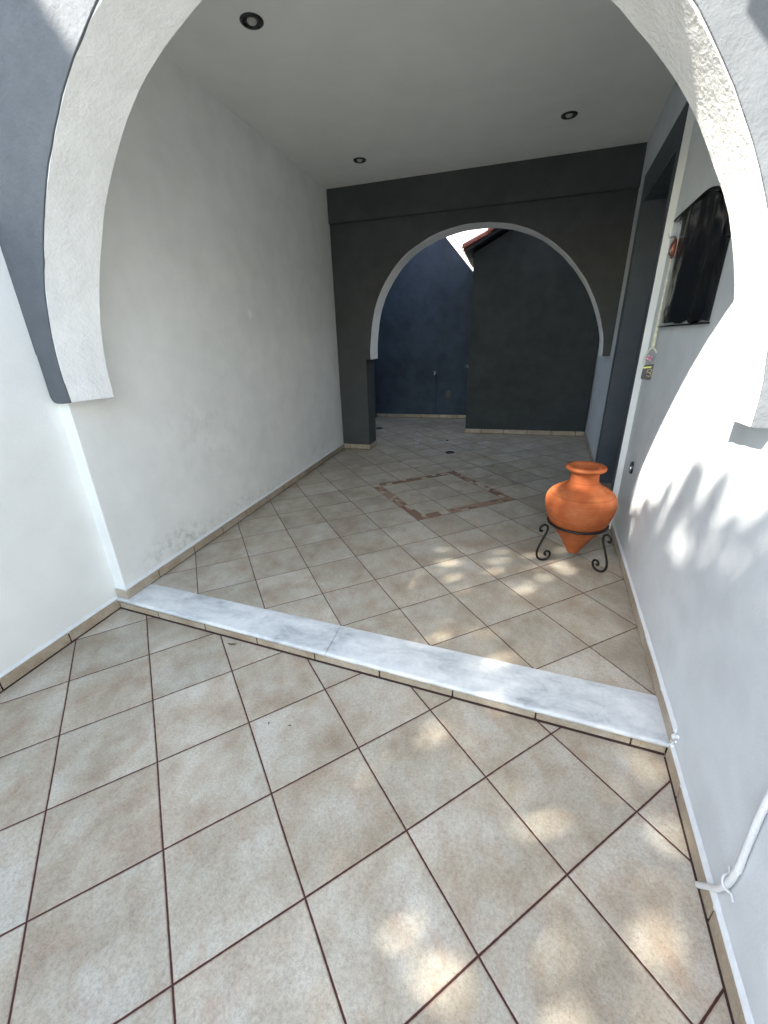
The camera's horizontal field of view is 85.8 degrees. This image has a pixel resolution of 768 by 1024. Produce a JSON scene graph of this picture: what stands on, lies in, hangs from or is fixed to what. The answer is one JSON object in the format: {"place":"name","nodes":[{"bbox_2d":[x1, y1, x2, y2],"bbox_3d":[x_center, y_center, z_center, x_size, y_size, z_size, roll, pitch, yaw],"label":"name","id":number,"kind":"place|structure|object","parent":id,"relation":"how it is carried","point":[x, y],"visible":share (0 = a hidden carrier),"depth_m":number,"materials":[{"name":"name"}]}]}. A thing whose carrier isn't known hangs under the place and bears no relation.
{"place":"outdoors","nodes":[
{"label":"outdoors","id":0,"kind":"place"},
{"bbox_2d":[0,609,731,1023],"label":"patio floor","id":1,"kind":"structure","parent":0,"point":[188,835],"depth_m":1.24,"materials":[{"name":"tile"}]},
{"bbox_2d":[0,247,120,692],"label":"garden wall","id":2,"kind":"structure","parent":1,"relation":"on","point":[58,592],"depth_m":1.96,"materials":[{"name":"white paint"}]},
{"bbox_2d":[117,584,670,755],"bbox_3d":[-0.229,0.658,2.045,2.815,0.071,0.232,7,24,20],"label":"marble step","id":3,"kind":"object","parent":1,"relation":"on","point":[628,717],"visible":0.98,"depth_m":1.84,"materials":[{"name":"stone"}]},
{"bbox_2d":[152,417,656,696],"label":"porch floor","id":4,"kind":"structure","parent":0,"point":[337,539],"depth_m":2.75,"materials":[{"name":"tile"}]},
{"bbox_2d":[57,52,343,598],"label":"porch wall","id":5,"kind":"structure","parent":4,"relation":"on","point":[219,413],"depth_m":2.80,"materials":[{"name":"paint"}]},
{"bbox_2d":[371,471,515,519],"bbox_3d":[0.525,-0.194,3.955,0.999,0.004,0.999,-11,24,-22],"label":"mosaic border","id":6,"kind":"object","parent":4,"relation":"on","point":[410,510],"visible":1,"depth_m":3.78,"materials":[{"name":"tile"}]},
{"bbox_2d":[326,142,647,449],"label":"arch wall","id":7,"kind":"structure","parent":4,"relation":"on","point":[576,210],"depth_m":4.24,"materials":[{"name":"grey paint"}]},
{"bbox_2d":[462,228,598,435],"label":"wall","id":8,"kind":"structure","parent":4,"relation":"on","point":[534,340],"depth_m":5.68,"materials":[{"name":"grey paint"}]},
{"bbox_2d":[535,516,612,572],"bbox_3d":[1.203,0.170,2.684,0.410,0.274,0.415,5,23,14],"label":"iron stand","id":9,"kind":"object","parent":4,"relation":"on","point":[579,533],"visible":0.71,"depth_m":2.52,"materials":[{"name":"black metal"}]},
{"bbox_2d":[545,461,617,553],"bbox_3d":[1.213,-0.006,2.575,0.404,0.588,0.404,5,23,14],"label":"clay amphora","id":10,"kind":"object","parent":9,"relation":"on","point":[582,499],"visible":0.98,"depth_m":2.43,"materials":[{"name":"ceramic"}]},
{"bbox_2d":[162,0,675,188],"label":"ceiling","id":11,"kind":"structure","parent":0,"point":[324,93],"depth_m":2.65,"materials":[{"name":"paint"}]},
{"bbox_2d":[239,12,263,29],"bbox_3d":[-0.683,-2.529,2.136,0.120,0.013,0.120,5,23,14],"label":"ceiling downlight","id":12,"kind":"object","parent":11,"relation":"attached to","point":[251,21],"visible":1,"depth_m":2.13,"materials":[{"name":"black plastic"}]},
{"bbox_2d":[353,157,365,162],"bbox_3d":[-0.224,-3.240,3.815,0.120,0.013,0.120,5,23,14],"label":"ceiling downlight","id":13,"kind":"object","parent":11,"relation":"attached to","point":[359,160],"visible":1,"depth_m":3.80,"materials":[{"name":"black plastic"}]},
{"bbox_2d":[561,111,577,119],"bbox_3d":[1.405,-3.004,3.136,0.120,0.013,0.120,5,23,14],"label":"ceiling downlight","id":14,"kind":"object","parent":11,"relation":"attached to","point":[568,115],"visible":1,"depth_m":3.12,"materials":[{"name":"black plastic"}]},
{"label":"ground","id":15,"kind":"structure","parent":0,"visible":0},
{"bbox_2d":[373,359,376,417],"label":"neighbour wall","id":16,"kind":"structure","parent":15,"relation":"on","point":[375,388],"depth_m":7.68,"materials":[{"name":"blue paint"}]},
{"bbox_2d":[375,228,487,418],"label":"blue yard wall","id":17,"kind":"structure","parent":15,"relation":"on","point":[424,326],"depth_m":7.16,"materials":[{"name":"paint"}]},
{"bbox_2d":[433,371,436,414],"bbox_3d":[0.911,-2.130,7.429,0.062,0.757,0.091,14,27,34],"label":"water pipe","id":18,"kind":"object","parent":17,"relation":"attached to","point":[435,391],"visible":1,"depth_m":7.43,"materials":[{"name":"grey metal"}]},
{"bbox_2d":[446,390,450,398],"bbox_3d":[1.157,-2.109,7.422,0.096,0.156,0.009,5,23,14],"label":"wall vent","id":19,"kind":"object","parent":17,"relation":"attached to","point":[448,394],"depth_m":7.42,"materials":[{"name":"black plastic"}]},
{"bbox_2d":[584,82,767,1023],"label":"house wall","id":20,"kind":"structure","parent":15,"relation":"on","point":[688,526],"depth_m":1.47,"materials":[{"name":"white paint"}]},
{"bbox_2d":[0,0,767,428],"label":"front arch wall","id":21,"kind":"structure","parent":20,"relation":"attached to","point":[74,74],"depth_m":1.38,"materials":[{"name":"white paint"}]},
{"bbox_2d":[629,461,633,473],"bbox_3d":[1.580,-0.284,2.645,0.016,0.080,0.072,7,24,20],"label":"wall socket","id":22,"kind":"object","parent":20,"relation":"attached to","point":[631,467],"depth_m":2.62,"materials":[{"name":"black plastic"}]},
{"bbox_2d":[641,233,676,379],"bbox_3d":[1.553,-1.134,2.330,0.063,0.742,0.130,-2,23,-1],"label":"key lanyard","id":23,"kind":"object","parent":20,"relation":"hanging from","point":[647,370],"visible":0.94,"depth_m":2.35,"materials":[{"name":"fabric"}]},
{"bbox_2d":[657,185,730,327],"bbox_3d":[1.424,-1.166,1.938,0.030,0.541,1.005,7,24,20],"label":"black cover","id":24,"kind":"object","parent":20,"relation":"attached to","point":[702,219],"visible":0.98,"depth_m":1.79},
{"bbox_2d":[695,789,767,902],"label":"conduit pipe","id":25,"kind":"object","parent":20,"relation":"attached to","point":[732,877],"visible":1,"depth_m":0.96,"materials":[{"name":"white plastic"}]}
]}

